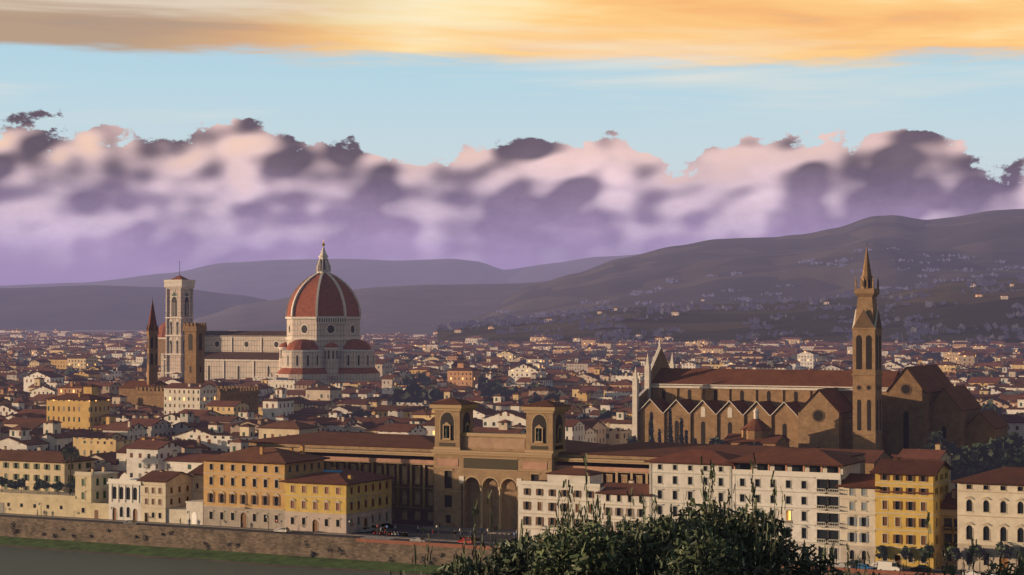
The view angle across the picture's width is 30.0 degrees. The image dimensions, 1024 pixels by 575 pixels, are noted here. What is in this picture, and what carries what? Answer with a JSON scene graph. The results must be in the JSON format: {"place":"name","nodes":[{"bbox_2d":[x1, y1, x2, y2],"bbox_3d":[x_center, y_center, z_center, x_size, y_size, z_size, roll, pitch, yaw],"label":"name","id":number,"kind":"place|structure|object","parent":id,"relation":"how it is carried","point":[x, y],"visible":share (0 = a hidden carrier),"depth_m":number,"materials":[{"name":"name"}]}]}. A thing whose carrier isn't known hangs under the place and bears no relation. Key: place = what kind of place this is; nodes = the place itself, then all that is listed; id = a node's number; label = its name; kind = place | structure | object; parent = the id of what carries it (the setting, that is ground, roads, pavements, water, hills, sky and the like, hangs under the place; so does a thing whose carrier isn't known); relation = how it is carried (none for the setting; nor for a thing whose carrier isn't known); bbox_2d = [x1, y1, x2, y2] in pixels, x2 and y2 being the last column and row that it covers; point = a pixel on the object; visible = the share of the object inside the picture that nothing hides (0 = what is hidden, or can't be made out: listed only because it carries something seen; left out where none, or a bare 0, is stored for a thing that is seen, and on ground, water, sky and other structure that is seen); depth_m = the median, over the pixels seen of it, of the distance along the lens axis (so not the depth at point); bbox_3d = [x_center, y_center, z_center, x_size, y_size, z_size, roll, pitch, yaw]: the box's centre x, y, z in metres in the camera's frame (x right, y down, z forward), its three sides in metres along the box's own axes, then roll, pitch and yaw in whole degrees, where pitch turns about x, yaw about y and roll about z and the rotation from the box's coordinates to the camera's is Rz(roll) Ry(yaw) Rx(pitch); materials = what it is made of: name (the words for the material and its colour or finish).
{"place":"outdoors","nodes":[
{"label":"outdoors","id":0,"kind":"place"},
{"bbox_2d":[0,285,268,329],"bbox_3d":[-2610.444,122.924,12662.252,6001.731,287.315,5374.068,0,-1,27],"label":"mountain","id":1,"kind":"structure","parent":0,"point":[93,307],"depth_m":11507.77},
{"bbox_2d":[0,546,402,574],"bbox_3d":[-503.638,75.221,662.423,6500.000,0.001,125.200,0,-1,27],"label":"river water","id":2,"kind":"structure","parent":0,"point":[20,561],"depth_m":496.45,"materials":[{"name":"green liquid"}]},
{"bbox_2d":[0,254,638,300],"bbox_3d":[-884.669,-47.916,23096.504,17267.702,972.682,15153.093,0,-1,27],"label":"mountain","id":3,"kind":"structure","parent":0,"point":[269,280],"depth_m":21355.08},
{"bbox_2d":[193,281,549,334],"bbox_3d":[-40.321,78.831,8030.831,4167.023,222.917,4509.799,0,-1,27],"label":"mountain","id":4,"kind":"structure","parent":0,"point":[417,309],"depth_m":7198.87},
{"bbox_2d":[410,537,427,541],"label":"car","id":5,"kind":"object","parent":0,"point":[418,539],"visible":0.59,"depth_m":494.57,"materials":[{"name":"grey paint"}]},
{"bbox_2d":[458,538,472,543],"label":"car","id":6,"kind":"object","parent":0,"point":[463,540],"visible":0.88,"depth_m":492.54,"materials":[{"name":"red paint"}]},
{"bbox_2d":[27,330,957,569],"bbox_3d":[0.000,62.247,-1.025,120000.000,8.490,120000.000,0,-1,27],"label":"ground","id":7,"kind":"structure","parent":0,"point":[123,331],"depth_m":8853.24,"materials":[{"name":"brown soil"}]},
{"bbox_2d":[118,297,167,404],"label":"badia fiorentina tower","id":8,"kind":"structure","parent":7,"relation":"on","point":[128,388],"depth_m":948.05,"materials":[{"name":"stone"}]},
{"bbox_2d":[158,322,165,365],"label":"building","id":9,"kind":"structure","parent":7,"relation":"on","point":[162,340],"depth_m":1738.60,"materials":[{"name":"stone"}]},
{"bbox_2d":[164,261,194,376],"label":"bell tower","id":10,"kind":"structure","parent":7,"relation":"on","point":[179,300],"depth_m":1329.63,"materials":[{"name":"stone"}]},
{"bbox_2d":[135,323,259,413],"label":"bargello palace","id":11,"kind":"structure","parent":7,"relation":"on","point":[152,396],"depth_m":893.08,"materials":[{"name":"stone"}]},
{"bbox_2d":[0,536,500,574],"bbox_3d":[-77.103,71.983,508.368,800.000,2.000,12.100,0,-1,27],"label":"river bank grass","id":12,"kind":"structure","parent":7,"relation":"on","point":[272,560],"depth_m":510.61,"materials":[{"name":"green plant"}]},
{"bbox_2d":[161,239,379,385],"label":"domed cathedral","id":13,"kind":"structure","parent":7,"relation":"on","point":[320,340],"depth_m":1282.95,"materials":[{"name":"stone"}]},
{"bbox_2d":[0,328,1023,492],"bbox_3d":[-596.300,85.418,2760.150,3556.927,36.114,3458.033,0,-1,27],"label":"city buildings","id":14,"kind":"structure","parent":7,"relation":"on","point":[47,403],"depth_m":1066.24,"materials":[{"name":"tile"}]},
{"bbox_2d":[0,445,1023,572],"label":"riverfront buildings","id":15,"kind":"structure","parent":7,"relation":"on","point":[840,501],"depth_m":476.69,"materials":[{"name":"paint"}]},
{"bbox_2d":[0,340,1023,571],"bbox_3d":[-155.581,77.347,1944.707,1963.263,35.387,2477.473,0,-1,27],"label":"city trees","id":16,"kind":"object","parent":7,"relation":"on","point":[991,454],"depth_m":628.95,"materials":[{"name":"green plant"}]},
{"bbox_2d":[248,398,864,529],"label":"library building","id":17,"kind":"structure","parent":7,"relation":"on","point":[452,470],"depth_m":528.76,"materials":[{"name":"stone"}]},
{"bbox_2d":[632,247,1008,473],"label":"church","id":18,"kind":"structure","parent":7,"relation":"on","point":[871,409],"depth_m":641.11,"materials":[{"name":"stone"}]},
{"bbox_2d":[0,513,986,574],"bbox_3d":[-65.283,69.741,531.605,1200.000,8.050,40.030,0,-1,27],"label":"embankment wall","id":19,"kind":"structure","parent":0,"point":[368,546],"depth_m":514.26,"materials":[{"name":"stone"}]},
{"bbox_2d":[123,520,139,524],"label":"street car","id":20,"kind":"object","parent":19,"relation":"on","point":[134,522],"visible":0.74,"depth_m":536.83,"materials":[{"name":"grey paint"}]},
{"bbox_2d":[274,527,289,532],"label":"street car","id":21,"kind":"object","parent":19,"relation":"on","point":[283,529],"visible":1,"depth_m":518.31,"materials":[{"name":"grey paint"}]},
{"bbox_2d":[361,527,374,532],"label":"parked silver car","id":22,"kind":"object","parent":19,"relation":"on","point":[366,529],"visible":1,"depth_m":518.95,"materials":[{"name":"grey paint"}]},
{"bbox_2d":[371,525,383,530],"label":"parked silver car","id":23,"kind":"object","parent":19,"relation":"on","point":[377,528],"visible":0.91,"depth_m":523.33,"materials":[{"name":"grey paint"}]},
{"bbox_2d":[381,523,392,528],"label":"dark parked car","id":24,"kind":"object","parent":19,"relation":"on","point":[389,525],"visible":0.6,"depth_m":528.32,"materials":[{"name":"grey paint"}]},
{"bbox_2d":[835,562,852,567],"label":"silver car","id":25,"kind":"object","parent":19,"relation":"on","point":[840,564],"visible":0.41,"depth_m":443.25,"materials":[{"name":"grey paint"}]},
{"bbox_2d":[845,559,863,565],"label":"black suv","id":26,"kind":"object","parent":19,"relation":"on","point":[852,562],"visible":0.35,"depth_m":445.96,"materials":[{"name":"black paint"}]},
{"bbox_2d":[855,563,873,568],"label":"blue car","id":27,"kind":"object","parent":19,"relation":"on","point":[868,566],"visible":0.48,"depth_m":440.62,"materials":[{"name":"blue paint"}]},
{"bbox_2d":[877,560,901,570],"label":"white van","id":28,"kind":"object","parent":19,"relation":"on","point":[889,565],"visible":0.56,"depth_m":437.92,"materials":[{"name":"white paint"}]},
{"bbox_2d":[910,565,931,571],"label":"dark car","id":29,"kind":"object","parent":19,"relation":"on","point":[922,567],"visible":0.73,"depth_m":438.67,"materials":[{"name":"grey paint"}]},
{"bbox_2d":[962,570,979,574],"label":"white car","id":30,"kind":"object","parent":19,"relation":"on","point":[968,572],"visible":0.64,"depth_m":429.43,"materials":[{"name":"white paint"}]},
{"bbox_2d":[0,0,1023,285],"label":"sky","id":31,"kind":"structure","parent":0,"point":[138,137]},
{"bbox_2d":[390,453,1023,574],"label":"olive trees","id":32,"kind":"object","parent":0,"point":[701,546],"depth_m":43.59,"materials":[{"name":"green plant"}]},
{"bbox_2d":[437,278,1023,344],"bbox_3d":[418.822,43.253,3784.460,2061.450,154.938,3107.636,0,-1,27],"label":"foothills","id":33,"kind":"structure","parent":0,"point":[970,311],"depth_m":3217.16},
{"bbox_2d":[432,247,1023,345],"bbox_3d":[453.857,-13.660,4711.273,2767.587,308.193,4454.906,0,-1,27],"label":"hill woods foliage","id":34,"kind":"object","parent":33,"relation":"on","point":[616,333],"visible":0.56,"depth_m":3416.28,"materials":[{"name":"green plant"}]},
{"bbox_2d":[450,282,1013,343],"bbox_3d":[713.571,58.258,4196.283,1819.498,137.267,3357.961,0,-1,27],"label":"hillside houses","id":35,"kind":"structure","parent":33,"relation":"on","point":[575,339],"depth_m":3279.16,"materials":[{"name":"tile"}]},
{"bbox_2d":[466,209,1023,322],"bbox_3d":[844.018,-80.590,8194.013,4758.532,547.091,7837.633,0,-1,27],"label":"mountain","id":36,"kind":"structure","parent":0,"point":[985,239],"depth_m":6592.28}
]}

